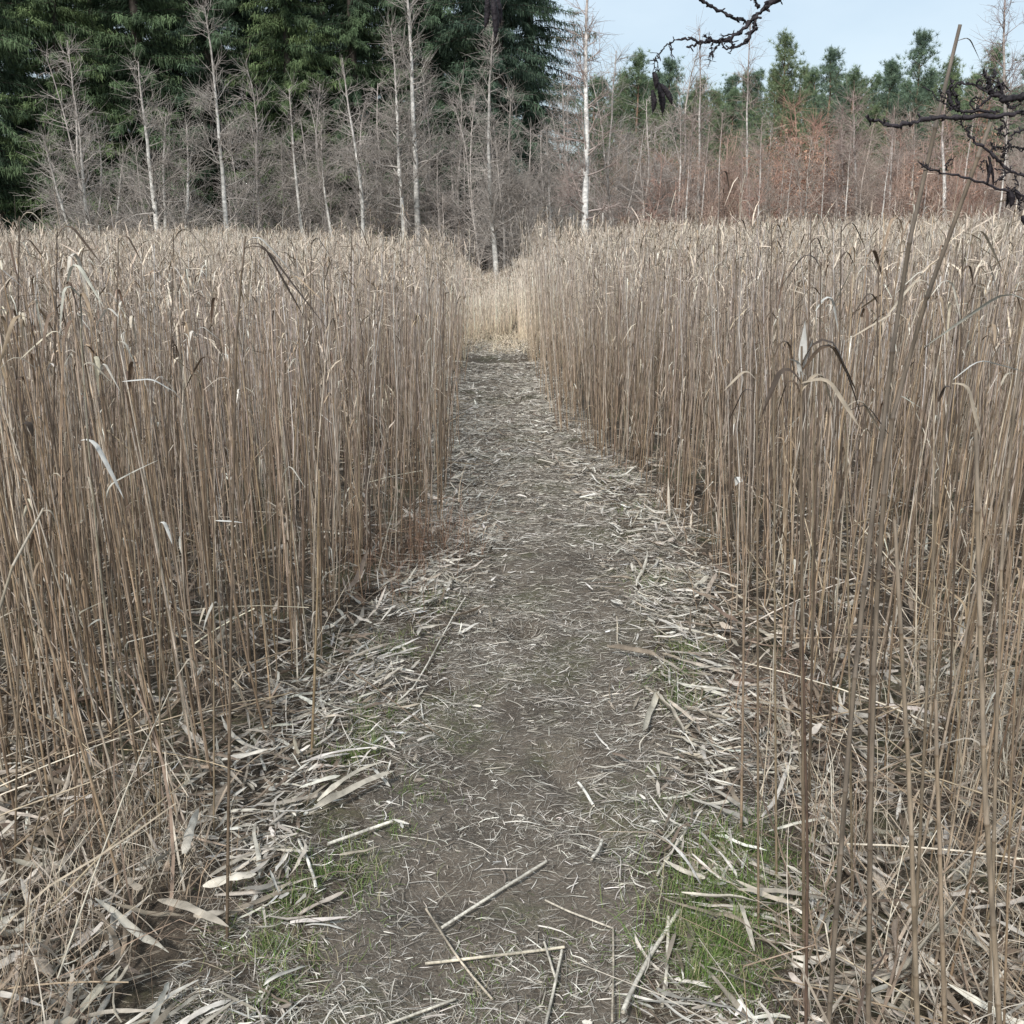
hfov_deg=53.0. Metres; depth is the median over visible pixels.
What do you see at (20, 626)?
reed
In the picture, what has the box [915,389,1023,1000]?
reed
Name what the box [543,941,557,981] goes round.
fallen stalk
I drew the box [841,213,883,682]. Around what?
reed
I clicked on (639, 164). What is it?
thicket bush
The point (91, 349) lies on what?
reed
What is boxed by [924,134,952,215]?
birch sapling
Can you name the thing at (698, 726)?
fallen leaf
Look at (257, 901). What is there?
fallen leaf
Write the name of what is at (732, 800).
fallen leaf
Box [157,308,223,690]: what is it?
reed
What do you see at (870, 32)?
sky
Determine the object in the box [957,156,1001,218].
thicket bush
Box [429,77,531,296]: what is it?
undergrowth tree
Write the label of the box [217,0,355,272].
spruce tree
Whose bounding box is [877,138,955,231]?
thicket bush
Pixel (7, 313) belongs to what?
reed
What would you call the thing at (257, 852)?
fallen leaf
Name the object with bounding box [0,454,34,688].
reed
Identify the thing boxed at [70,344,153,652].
reed
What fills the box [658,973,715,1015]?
fallen leaf
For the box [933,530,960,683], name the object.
reed
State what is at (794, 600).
reed
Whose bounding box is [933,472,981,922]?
reed
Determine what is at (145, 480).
reed
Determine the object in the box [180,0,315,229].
spruce tree
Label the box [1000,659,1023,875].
reed
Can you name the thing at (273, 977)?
fallen leaf
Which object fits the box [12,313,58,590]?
reed
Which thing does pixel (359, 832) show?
fallen stalk
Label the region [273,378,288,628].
reed
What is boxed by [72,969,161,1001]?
fallen leaf
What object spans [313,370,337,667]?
reed
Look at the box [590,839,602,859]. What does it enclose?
fallen stalk
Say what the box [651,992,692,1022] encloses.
fallen leaf
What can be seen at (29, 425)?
reed
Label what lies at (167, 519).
reed
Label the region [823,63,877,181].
pine tree
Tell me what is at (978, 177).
birch sapling
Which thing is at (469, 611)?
fallen leaf
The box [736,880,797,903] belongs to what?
fallen leaf
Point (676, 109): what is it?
pine tree
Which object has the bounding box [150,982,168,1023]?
fallen leaf
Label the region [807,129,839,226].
birch sapling
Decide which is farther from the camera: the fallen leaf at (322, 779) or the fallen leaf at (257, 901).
the fallen leaf at (322, 779)
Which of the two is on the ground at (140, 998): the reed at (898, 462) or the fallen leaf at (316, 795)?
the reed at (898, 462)
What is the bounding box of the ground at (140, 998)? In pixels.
[0,226,1023,1023]
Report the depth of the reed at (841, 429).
3.93 m
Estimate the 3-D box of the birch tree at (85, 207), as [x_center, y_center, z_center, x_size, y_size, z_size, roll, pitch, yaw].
[-10.171,-7.572,24.860,3.184,5.140,2.820,-3,16,-10]
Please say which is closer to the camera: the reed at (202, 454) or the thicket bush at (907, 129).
the reed at (202, 454)
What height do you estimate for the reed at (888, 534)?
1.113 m
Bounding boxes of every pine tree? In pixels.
[564,74,618,225]
[574,75,616,227]
[590,69,635,194]
[593,75,632,192]
[598,47,667,208]
[604,71,649,172]
[604,78,657,189]
[612,77,678,173]
[622,93,695,194]
[640,55,691,187]
[651,70,665,82]
[652,82,695,175]
[665,74,752,192]
[673,91,714,185]
[695,104,742,211]
[701,86,735,166]
[711,86,756,193]
[715,72,752,177]
[718,26,836,223]
[733,70,767,168]
[736,66,795,181]
[741,67,772,168]
[751,79,805,182]
[758,107,812,195]
[762,65,837,181]
[774,62,827,158]
[784,46,862,186]
[808,68,849,153]
[820,74,867,160]
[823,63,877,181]
[842,100,888,190]
[848,75,873,114]
[849,70,900,190]
[851,56,918,184]
[874,27,950,213]
[882,61,906,145]
[886,77,929,175]
[897,79,934,159]
[904,55,981,170]
[907,68,943,139]
[932,81,990,175]
[932,110,970,189]
[937,67,981,144]
[942,72,981,177]
[944,39,1023,179]
[972,54,1023,188]
[989,88,1022,159]
[999,105,1023,152]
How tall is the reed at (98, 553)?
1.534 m
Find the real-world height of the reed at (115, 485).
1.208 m
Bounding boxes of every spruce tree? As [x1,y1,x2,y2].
[0,0,73,229]
[0,0,99,234]
[0,0,103,240]
[0,0,157,238]
[0,98,34,212]
[20,0,182,228]
[48,0,234,242]
[79,2,162,159]
[106,0,244,219]
[113,0,317,236]
[124,23,181,138]
[153,10,249,199]
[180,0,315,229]
[194,7,281,169]
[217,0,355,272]
[240,0,392,221]
[247,0,338,164]
[277,0,436,269]
[310,0,379,133]
[331,0,518,263]
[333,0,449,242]
[365,6,432,177]
[374,0,459,197]
[382,0,548,267]
[408,0,590,290]
[447,26,522,166]
[459,0,614,252]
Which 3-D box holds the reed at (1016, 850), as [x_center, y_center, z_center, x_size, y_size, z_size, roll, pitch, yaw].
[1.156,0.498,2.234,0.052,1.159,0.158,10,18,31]
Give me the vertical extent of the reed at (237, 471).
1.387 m
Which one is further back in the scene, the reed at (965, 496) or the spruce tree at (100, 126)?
the spruce tree at (100, 126)
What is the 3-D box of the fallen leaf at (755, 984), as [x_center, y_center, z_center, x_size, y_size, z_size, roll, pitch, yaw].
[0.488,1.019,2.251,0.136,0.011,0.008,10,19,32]
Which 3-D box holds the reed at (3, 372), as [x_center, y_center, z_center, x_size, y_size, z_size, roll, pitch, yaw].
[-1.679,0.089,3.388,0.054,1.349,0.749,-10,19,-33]
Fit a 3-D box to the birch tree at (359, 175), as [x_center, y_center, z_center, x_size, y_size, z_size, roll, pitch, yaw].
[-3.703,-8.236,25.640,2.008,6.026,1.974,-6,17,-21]
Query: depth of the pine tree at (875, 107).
41.20 m
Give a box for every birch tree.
[17,86,145,245]
[104,34,233,242]
[175,0,278,231]
[254,74,333,241]
[296,107,358,241]
[322,58,407,256]
[360,0,467,246]
[450,0,543,297]
[516,110,579,284]
[545,0,640,240]
[670,12,727,227]
[721,6,774,202]
[817,73,887,227]
[866,100,918,224]
[915,94,973,223]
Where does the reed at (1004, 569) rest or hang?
on the ground at (140, 998)
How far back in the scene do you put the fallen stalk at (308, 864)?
2.67 m
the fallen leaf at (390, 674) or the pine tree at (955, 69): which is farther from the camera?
the pine tree at (955, 69)
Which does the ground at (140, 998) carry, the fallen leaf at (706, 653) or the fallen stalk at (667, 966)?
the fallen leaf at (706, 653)
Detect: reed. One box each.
[0,241,28,343]
[0,260,118,758]
[0,268,61,767]
[0,269,99,681]
[0,276,46,711]
[0,315,97,808]
[0,315,112,817]
[0,332,23,708]
[0,337,59,752]
[0,344,101,720]
[0,353,60,787]
[0,354,15,667]
[0,369,51,706]
[0,373,19,684]
[0,385,27,759]
[0,392,67,774]
[0,396,131,840]
[0,405,22,622]
[0,409,104,861]
[0,415,71,726]
[0,433,84,706]
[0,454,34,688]
[0,456,46,814]
[0,478,58,752]
[0,489,126,904]
[0,498,47,720]
[0,499,40,752]
[0,507,52,816]
[0,507,59,610]
[0,518,21,715]
[0,531,11,647]
[0,537,81,821]
[0,542,32,709]
[0,561,28,811]
[0,598,61,859]
[0,607,21,834]
[0,623,28,785]
[0,662,38,761]
[0,692,12,773]
[0,713,8,767]
[0,756,8,801]
[1,377,74,688]
[1,612,29,777]
[2,373,20,658]
[2,425,79,675]
[3,398,44,670]
[6,212,59,733]
[6,294,37,752]
[7,527,45,677]
[10,342,59,706]
[11,309,34,682]
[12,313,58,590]
[13,391,61,703]
[13,421,32,891]
[14,359,43,693]
[15,366,62,707]
[17,242,102,718]
[19,320,87,666]
[20,312,70,705]
[22,331,68,762]
[25,471,105,809]
[28,301,64,640]
[30,299,56,657]
[30,352,82,666]
[37,301,39,671]
[37,319,113,754]
[38,366,58,617]
[38,647,69,861]
[41,311,95,866]
[43,226,100,756]
[44,383,88,719]
[44,394,88,643]
[46,350,108,679]
[46,412,64,671]
[47,551,57,731]
[48,260,94,737]
[49,475,130,832]
[51,303,87,715]
[51,576,71,751]
[54,334,95,655]
[60,286,133,821]
[60,499,111,705]
[61,527,98,761]
[62,320,150,701]
[63,350,162,772]
[66,264,181,836]
[67,253,148,741]
[67,446,84,659]
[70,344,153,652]
[71,258,121,798]
[71,323,104,641]
[73,369,150,851]
[74,357,102,625]
[74,438,122,841]
[75,258,144,676]
[75,307,154,795]
[76,341,128,698]
[78,362,144,791]
[81,302,124,668]
[81,437,117,740]
[85,350,153,637]
[87,328,166,668]
[90,353,120,696]
[92,335,147,722]
[93,356,158,778]
[93,375,155,754]
[94,320,132,703]
[95,308,181,714]
[102,293,140,617]
[103,406,137,643]
[104,296,176,751]
[105,236,141,697]
[107,379,172,821]
[111,303,155,629]
[111,631,142,767]
[114,341,199,735]
[116,289,174,656]
[117,301,139,588]
[118,341,188,743]
[119,423,158,818]
[120,377,200,723]
[120,416,189,653]
[122,377,144,668]
[123,315,152,628]
[125,371,195,710]
[128,361,200,759]
[130,365,169,685]
[131,428,196,776]
[138,310,178,652]
[139,353,170,642]
[140,264,172,737]
[142,361,210,784]
[146,270,173,694]
[148,484,182,679]
[149,311,182,642]
[151,518,178,692]
[152,350,201,714]
[153,291,215,637]
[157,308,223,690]
[158,463,178,690]
[159,520,171,840]
[161,229,211,685]
[161,343,228,656]
[161,508,203,690]
[162,276,219,697]
[162,510,199,682]
[165,315,225,719]
[171,639,202,782]
[172,262,212,716]
[172,341,190,630]
[172,357,198,666]
[173,309,233,649]
[174,449,212,786]
[175,310,218,664]
[179,276,212,666]
[179,351,195,697]
[185,356,260,716]
[186,308,232,717]
[187,327,241,656]
[189,347,210,593]
[192,366,267,740]
[203,377,252,769]
[210,337,246,640]
[211,297,249,681]
[212,496,232,663]
[213,352,231,718]
[213,517,241,844]
[217,313,250,661]
[225,236,329,940]
[225,358,267,654]
[228,349,258,666]
[234,337,277,670]
[236,314,269,657]
[241,385,261,643]
[242,360,267,620]
[245,483,272,727]
[254,301,297,654]
[260,511,295,631]
[261,302,285,633]
[266,304,270,646]
[267,260,290,636]
[270,309,295,661]
[271,297,320,628]
[271,349,304,677]
[273,276,324,694]
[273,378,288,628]
[275,372,319,650]
[276,318,279,635]
[280,397,303,660]
[284,372,303,642]
[287,348,320,626]
[290,383,308,673]
[302,238,328,628]
[303,343,331,639]
[303,382,320,655]
[310,470,319,756]
[312,303,335,651]
[312,360,321,639]
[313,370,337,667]
[318,364,334,631]
[343,227,370,570]
[402,233,423,481]
[650,221,661,441]
[683,226,703,498]
[711,171,728,535]
[725,371,759,935]
[727,200,758,581]
[734,477,791,837]
[759,313,785,670]
[761,323,862,963]
[762,225,784,598]
[771,213,834,645]
[772,341,794,884]
[776,255,821,822]
[777,270,796,661]
[785,353,789,590]
[789,526,797,661]
[790,310,813,637]
[797,211,834,724]
[800,250,882,672]
[802,640,808,1023]
[803,390,809,640]
[805,294,888,659]
[807,237,859,642]
[809,297,838,810]
[809,312,851,698]
[810,246,854,660]
[814,216,903,723]
[814,262,862,641]
[826,24,980,1023]
[827,223,866,785]
[827,275,854,642]
[830,257,878,879]
[832,313,920,716]
[833,307,868,661]
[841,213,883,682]
[844,400,899,906]
[853,300,943,671]
[865,122,992,1023]
[875,254,958,739]
[876,155,961,684]
[876,301,950,668]
[877,310,939,667]
[880,279,950,759]
[880,377,912,644]
[883,280,962,786]
[883,560,900,683]
[892,287,923,650]
[893,519,919,1023]
[895,263,945,609]
[900,318,985,692]
[907,436,955,674]
[909,361,1023,1023]
[910,259,950,650]
[914,298,963,673]
[915,335,1001,822]
[915,343,1023,877]
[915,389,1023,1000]
[917,262,999,651]
[919,296,944,650]
[922,286,981,650]
[925,294,1023,1023]
[927,426,1023,885]
[931,450,1022,789]
[933,342,1012,658]
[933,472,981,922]
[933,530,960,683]
[934,699,947,1023]
[935,252,1009,636]
[936,324,995,674]
[940,300,979,814]
[946,230,1003,822]
[948,443,1012,854]
[949,366,1015,770]
[949,607,1023,883]
[952,321,1023,665]
[953,300,1019,645]
[958,464,1006,703]
[959,398,1022,674]
[962,483,1023,780]
[966,287,1023,663]
[971,315,1023,649]
[974,430,1001,1023]
[975,765,1023,959]
[977,446,1023,858]
[984,429,1023,680]
[985,342,1023,773]
[986,583,1011,761]
[987,370,1019,1023]
[988,638,1023,800]
[991,571,1020,667]
[991,608,1023,705]
[994,270,1017,734]
[996,515,1023,667]
[998,685,1023,791]
[1000,542,1023,682]
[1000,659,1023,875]
[1001,679,1023,763]
[1003,800,1023,939]
[1004,691,1023,811]
[1010,577,1023,654]
[1019,614,1023,650]
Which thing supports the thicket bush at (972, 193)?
on the ground at (140, 998)
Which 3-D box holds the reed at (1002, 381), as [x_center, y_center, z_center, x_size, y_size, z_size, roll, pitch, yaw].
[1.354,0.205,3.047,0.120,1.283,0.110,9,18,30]
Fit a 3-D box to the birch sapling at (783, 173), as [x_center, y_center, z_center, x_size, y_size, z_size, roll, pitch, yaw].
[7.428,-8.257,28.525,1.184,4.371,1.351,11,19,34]
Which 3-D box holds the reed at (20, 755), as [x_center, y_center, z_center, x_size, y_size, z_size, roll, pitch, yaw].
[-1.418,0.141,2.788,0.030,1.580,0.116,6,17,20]
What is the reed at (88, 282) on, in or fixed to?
on the ground at (140, 998)
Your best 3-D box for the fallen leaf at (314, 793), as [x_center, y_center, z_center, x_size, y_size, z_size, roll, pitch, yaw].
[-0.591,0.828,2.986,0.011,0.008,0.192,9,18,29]
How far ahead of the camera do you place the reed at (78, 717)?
2.59 m
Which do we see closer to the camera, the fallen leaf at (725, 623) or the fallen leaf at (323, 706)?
the fallen leaf at (323, 706)
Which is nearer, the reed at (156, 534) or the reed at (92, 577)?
the reed at (92, 577)
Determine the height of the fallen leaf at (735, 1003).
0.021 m
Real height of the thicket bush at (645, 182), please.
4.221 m
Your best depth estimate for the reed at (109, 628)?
2.81 m
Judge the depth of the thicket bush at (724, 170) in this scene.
30.33 m
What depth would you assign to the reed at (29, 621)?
3.81 m
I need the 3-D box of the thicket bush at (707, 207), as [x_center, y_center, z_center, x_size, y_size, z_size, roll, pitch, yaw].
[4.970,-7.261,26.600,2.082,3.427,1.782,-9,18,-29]
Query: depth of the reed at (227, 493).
4.11 m
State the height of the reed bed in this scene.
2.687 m
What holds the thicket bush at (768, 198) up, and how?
on the ground at (140, 998)
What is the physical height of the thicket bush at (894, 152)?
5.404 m
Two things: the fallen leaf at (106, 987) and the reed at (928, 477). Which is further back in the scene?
the reed at (928, 477)
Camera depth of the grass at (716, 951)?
2.54 m
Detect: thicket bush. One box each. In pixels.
[576,156,614,224]
[589,118,634,222]
[590,124,647,245]
[605,136,666,202]
[609,143,695,232]
[621,146,674,217]
[623,139,666,224]
[634,153,684,225]
[655,146,695,227]
[656,122,722,220]
[656,135,715,225]
[671,164,736,251]
[672,133,733,226]
[682,136,750,236]
[702,130,748,224]
[707,123,780,226]
[708,130,756,227]
[717,143,760,221]
[728,157,775,234]
[730,124,772,221]
[731,108,807,223]
[743,159,786,268]
[749,82,838,217]
[759,128,795,213]
[759,152,796,223]
[762,125,835,234]
[768,105,849,226]
[787,108,849,205]
[787,119,873,240]
[805,126,879,222]
[807,115,860,228]
[815,103,886,214]
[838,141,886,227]
[843,124,933,224]
[846,115,886,198]
[846,126,884,205]
[849,160,896,223]
[864,121,924,223]
[867,109,938,224]
[869,145,928,247]
[871,101,938,206]
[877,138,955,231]
[879,97,970,223]
[901,122,952,217]
[913,154,976,227]
[928,168,997,220]
[930,92,1013,211]
[939,132,1003,232]
[939,157,992,214]
[957,136,1013,226]
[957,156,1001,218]
[960,134,1022,232]
[988,142,1023,221]
[990,117,1023,224]
[993,164,1023,221]
[996,126,1023,208]
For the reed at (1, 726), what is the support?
on the ground at (140, 998)
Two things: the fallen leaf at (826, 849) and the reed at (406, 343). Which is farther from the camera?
the reed at (406, 343)
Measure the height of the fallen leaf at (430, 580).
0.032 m
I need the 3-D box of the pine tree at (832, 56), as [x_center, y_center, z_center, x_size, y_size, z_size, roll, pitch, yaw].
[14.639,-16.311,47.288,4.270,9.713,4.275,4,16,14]
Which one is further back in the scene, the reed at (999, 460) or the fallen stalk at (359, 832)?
the reed at (999, 460)
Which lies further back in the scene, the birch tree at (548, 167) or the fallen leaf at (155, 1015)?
the birch tree at (548, 167)
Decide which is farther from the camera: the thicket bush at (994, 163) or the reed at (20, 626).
the thicket bush at (994, 163)
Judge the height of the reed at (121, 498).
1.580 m
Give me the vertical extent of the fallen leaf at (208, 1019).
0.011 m
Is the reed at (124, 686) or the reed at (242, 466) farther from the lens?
the reed at (242, 466)
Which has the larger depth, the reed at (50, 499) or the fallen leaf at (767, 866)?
the reed at (50, 499)
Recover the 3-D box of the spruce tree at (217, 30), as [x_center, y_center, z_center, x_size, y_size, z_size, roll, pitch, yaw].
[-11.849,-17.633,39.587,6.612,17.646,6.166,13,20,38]
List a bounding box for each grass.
[0,322,1023,1023]
[150,467,861,1023]
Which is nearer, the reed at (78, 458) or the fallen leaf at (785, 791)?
the fallen leaf at (785, 791)
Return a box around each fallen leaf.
[19,1005,46,1023]
[31,953,53,974]
[59,965,109,977]
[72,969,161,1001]
[80,1008,176,1018]
[92,895,149,960]
[125,980,197,1023]
[131,1018,150,1023]
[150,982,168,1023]
[152,993,198,1023]
[153,1001,177,1023]
[158,898,228,926]
[172,961,247,1008]
[179,1000,230,1023]
[181,808,198,853]
[193,907,241,917]
[200,995,242,1023]
[203,871,255,887]
[210,845,274,875]
[214,877,311,895]
[221,889,298,919]
[252,822,260,876]
[253,843,279,882]
[257,791,337,805]
[263,966,305,985]
[268,806,295,824]
[272,741,297,759]
[275,848,291,870]
[278,689,334,699]
[283,745,310,764]
[286,783,327,810]
[287,835,306,877]
[291,708,328,720]
[297,891,343,915]
[299,775,339,787]
[302,747,372,762]
[309,770,394,813]
[314,753,349,759]
[317,761,381,800]
[320,647,379,656]
[320,700,326,713]
[323,714,347,716]
[327,656,330,678]
[349,642,395,657]
[357,606,398,609]
[378,646,421,659]
[382,699,408,705]
[384,665,404,680]
[416,624,441,634]
[418,577,458,585]
[422,578,436,591]
[453,604,484,615]
[607,644,657,655]
[610,576,631,578]
[633,555,641,567]
[636,551,647,585]
[643,691,658,730]
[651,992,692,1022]
[652,655,689,676]
[652,689,683,731]
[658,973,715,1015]
[659,619,680,630]
[660,652,678,658]
[663,898,762,929]
[664,651,716,654]
[664,790,679,827]
[664,860,704,878]
[666,838,701,884]
[669,610,717,617]
[669,699,693,720]
[672,680,732,697]
[677,627,725,639]
[677,658,735,675]
[681,736,739,763]
[681,754,746,766]
[681,892,777,903]
[684,673,725,685]
[684,705,734,720]
[684,718,718,753]
[684,920,694,949]
[688,1000,758,1023]
[689,901,785,924]
[690,654,719,667]
[692,685,728,690]
[694,941,747,954]
[695,716,700,733]
[695,774,744,787]
[697,622,746,625]
[699,963,749,1023]
[700,744,709,764]
[703,802,747,823]
[704,785,752,814]
[705,839,716,879]
[706,730,721,761]
[707,966,764,987]
[711,666,750,673]
[717,686,754,717]
[723,771,739,802]
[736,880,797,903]
[740,904,754,950]
[744,852,771,868]
[748,892,801,913]
[751,882,801,909]
[753,937,821,951]
[763,787,800,797]
[767,905,795,960]
[782,763,835,782]
[785,932,836,978]
[794,825,830,855]
[842,884,892,939]
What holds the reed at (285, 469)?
on the ground at (140, 998)
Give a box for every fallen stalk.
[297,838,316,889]
[327,820,392,844]
[385,998,455,1023]
[411,597,465,689]
[425,908,492,999]
[425,946,564,964]
[440,860,546,928]
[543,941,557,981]
[544,949,562,1023]
[545,899,613,928]
[577,782,594,806]
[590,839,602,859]
[611,928,614,1020]
[621,908,680,1013]
[656,827,688,875]
[660,916,669,1006]
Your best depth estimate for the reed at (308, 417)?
4.05 m
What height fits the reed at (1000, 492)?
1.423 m
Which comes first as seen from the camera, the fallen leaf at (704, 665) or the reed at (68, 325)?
the reed at (68, 325)
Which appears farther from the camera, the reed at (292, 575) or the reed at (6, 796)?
the reed at (292, 575)
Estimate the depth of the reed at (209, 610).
3.03 m
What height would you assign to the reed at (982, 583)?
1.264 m
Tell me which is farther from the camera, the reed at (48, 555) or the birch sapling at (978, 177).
the birch sapling at (978, 177)
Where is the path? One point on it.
(517, 745)
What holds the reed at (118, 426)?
on the ground at (140, 998)
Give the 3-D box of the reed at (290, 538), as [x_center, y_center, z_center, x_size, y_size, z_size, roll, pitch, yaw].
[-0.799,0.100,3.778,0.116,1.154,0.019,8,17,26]
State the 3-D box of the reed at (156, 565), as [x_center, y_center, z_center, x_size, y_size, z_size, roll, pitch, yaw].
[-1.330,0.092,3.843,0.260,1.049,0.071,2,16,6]
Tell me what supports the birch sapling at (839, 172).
on the ground at (140, 998)
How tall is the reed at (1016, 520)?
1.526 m
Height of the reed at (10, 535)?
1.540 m
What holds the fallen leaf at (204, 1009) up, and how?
on the ground at (140, 998)
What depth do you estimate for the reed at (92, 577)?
3.23 m
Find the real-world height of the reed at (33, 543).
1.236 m
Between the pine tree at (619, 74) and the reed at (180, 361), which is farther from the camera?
the pine tree at (619, 74)
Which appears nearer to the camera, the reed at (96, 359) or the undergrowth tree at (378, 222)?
the reed at (96, 359)
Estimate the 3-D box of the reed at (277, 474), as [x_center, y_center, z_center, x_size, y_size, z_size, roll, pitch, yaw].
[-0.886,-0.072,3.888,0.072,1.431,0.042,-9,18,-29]
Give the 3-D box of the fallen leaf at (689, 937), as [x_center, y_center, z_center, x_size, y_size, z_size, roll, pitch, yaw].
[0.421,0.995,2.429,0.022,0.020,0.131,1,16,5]
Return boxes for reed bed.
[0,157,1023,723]
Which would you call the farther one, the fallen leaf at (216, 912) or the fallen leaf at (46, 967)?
the fallen leaf at (216, 912)
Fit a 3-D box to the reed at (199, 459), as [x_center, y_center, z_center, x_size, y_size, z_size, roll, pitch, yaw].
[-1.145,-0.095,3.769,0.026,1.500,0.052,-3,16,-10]
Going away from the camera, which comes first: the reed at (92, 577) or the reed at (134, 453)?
the reed at (92, 577)
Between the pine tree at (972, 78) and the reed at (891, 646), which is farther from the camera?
the pine tree at (972, 78)
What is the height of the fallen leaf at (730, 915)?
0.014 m
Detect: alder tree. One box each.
[464,76,551,309]
[484,0,1023,224]
[527,74,602,238]
[603,115,662,223]
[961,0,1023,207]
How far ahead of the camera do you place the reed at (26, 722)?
2.58 m
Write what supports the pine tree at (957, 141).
on the ground at (140, 998)
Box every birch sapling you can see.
[630,112,674,233]
[650,76,702,229]
[659,132,706,237]
[689,115,729,228]
[701,102,742,243]
[728,145,753,229]
[732,106,778,229]
[736,175,757,228]
[772,137,798,222]
[773,134,809,225]
[789,189,811,230]
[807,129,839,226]
[817,112,870,226]
[817,132,851,228]
[869,110,905,220]
[875,144,910,221]
[892,107,931,230]
[902,144,945,227]
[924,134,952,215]
[941,157,964,205]
[946,78,999,222]
[972,68,1023,222]
[978,182,999,229]
[997,149,1023,247]
[1003,143,1023,228]
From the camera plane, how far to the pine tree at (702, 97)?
43.78 m
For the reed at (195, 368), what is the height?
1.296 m
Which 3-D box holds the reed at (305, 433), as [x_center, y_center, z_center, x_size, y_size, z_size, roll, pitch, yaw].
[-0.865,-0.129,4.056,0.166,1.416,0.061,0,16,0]
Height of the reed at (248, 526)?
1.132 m
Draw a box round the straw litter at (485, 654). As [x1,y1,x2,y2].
[137,338,851,1023]
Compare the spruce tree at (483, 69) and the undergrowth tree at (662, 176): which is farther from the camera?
the spruce tree at (483, 69)
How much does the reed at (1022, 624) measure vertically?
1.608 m
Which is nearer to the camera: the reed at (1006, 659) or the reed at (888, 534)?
the reed at (1006, 659)
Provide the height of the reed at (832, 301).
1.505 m
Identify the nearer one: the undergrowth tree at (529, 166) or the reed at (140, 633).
the reed at (140, 633)
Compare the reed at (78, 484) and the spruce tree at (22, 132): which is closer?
the reed at (78, 484)
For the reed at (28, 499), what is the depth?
2.73 m
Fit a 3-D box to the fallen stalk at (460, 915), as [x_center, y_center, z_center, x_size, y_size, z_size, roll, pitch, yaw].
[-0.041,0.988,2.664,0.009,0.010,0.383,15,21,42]
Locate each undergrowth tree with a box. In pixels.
[8,30,152,239]
[98,131,175,251]
[197,124,265,245]
[205,44,318,257]
[245,125,321,244]
[267,110,346,253]
[281,75,384,244]
[312,90,407,244]
[325,67,435,260]
[376,131,431,245]
[385,77,487,268]
[409,131,483,270]
[412,63,501,273]
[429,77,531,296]
[447,103,524,295]
[480,106,576,275]
[505,113,589,267]
[517,86,608,243]
[552,44,682,230]
[561,115,615,254]
[588,139,641,223]
[589,82,697,238]
[636,122,695,226]
[643,45,729,230]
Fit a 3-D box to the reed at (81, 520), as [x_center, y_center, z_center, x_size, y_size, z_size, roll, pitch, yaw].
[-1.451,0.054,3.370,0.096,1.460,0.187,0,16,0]
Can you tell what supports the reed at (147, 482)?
on the ground at (140, 998)
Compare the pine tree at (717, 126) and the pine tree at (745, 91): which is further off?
the pine tree at (745, 91)
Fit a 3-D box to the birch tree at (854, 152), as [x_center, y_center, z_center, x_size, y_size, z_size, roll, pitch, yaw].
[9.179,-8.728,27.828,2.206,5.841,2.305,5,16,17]
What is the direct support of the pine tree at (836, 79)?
on the ground at (140, 998)
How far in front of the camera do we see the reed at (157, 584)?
3.64 m
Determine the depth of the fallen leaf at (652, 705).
3.57 m
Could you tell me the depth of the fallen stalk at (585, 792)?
3.12 m
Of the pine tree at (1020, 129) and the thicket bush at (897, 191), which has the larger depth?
the pine tree at (1020, 129)
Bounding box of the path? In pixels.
[307,341,688,1023]
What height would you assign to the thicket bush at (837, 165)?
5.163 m
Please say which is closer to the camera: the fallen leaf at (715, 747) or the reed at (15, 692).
the reed at (15, 692)
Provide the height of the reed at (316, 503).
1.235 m
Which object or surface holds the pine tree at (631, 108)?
on the ground at (140, 998)
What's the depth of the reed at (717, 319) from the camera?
5.30 m
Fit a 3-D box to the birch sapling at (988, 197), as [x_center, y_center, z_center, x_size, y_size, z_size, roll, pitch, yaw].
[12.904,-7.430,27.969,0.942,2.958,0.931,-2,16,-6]
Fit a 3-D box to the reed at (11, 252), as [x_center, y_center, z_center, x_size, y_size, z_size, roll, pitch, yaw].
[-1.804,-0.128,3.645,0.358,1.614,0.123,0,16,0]
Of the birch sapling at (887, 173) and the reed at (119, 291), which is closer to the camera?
the reed at (119, 291)
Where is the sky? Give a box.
[2,0,1023,224]
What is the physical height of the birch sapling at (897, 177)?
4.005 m
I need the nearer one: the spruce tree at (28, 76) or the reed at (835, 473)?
the reed at (835, 473)
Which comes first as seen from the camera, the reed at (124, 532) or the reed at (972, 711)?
the reed at (972, 711)
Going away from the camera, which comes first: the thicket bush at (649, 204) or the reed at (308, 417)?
the reed at (308, 417)
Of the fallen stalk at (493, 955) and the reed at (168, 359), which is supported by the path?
the fallen stalk at (493, 955)
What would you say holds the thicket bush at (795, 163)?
on the ground at (140, 998)
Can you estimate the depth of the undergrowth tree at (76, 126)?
26.67 m
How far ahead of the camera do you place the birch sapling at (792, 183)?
26.71 m
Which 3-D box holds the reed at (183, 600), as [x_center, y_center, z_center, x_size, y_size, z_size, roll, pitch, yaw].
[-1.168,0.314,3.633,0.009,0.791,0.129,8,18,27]
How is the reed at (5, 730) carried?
on the ground at (140, 998)
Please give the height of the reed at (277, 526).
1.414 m
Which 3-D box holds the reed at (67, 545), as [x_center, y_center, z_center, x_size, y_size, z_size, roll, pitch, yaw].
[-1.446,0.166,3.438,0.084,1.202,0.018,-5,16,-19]
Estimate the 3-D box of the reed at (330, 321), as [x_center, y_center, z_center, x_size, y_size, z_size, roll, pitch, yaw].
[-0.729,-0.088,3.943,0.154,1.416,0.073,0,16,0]

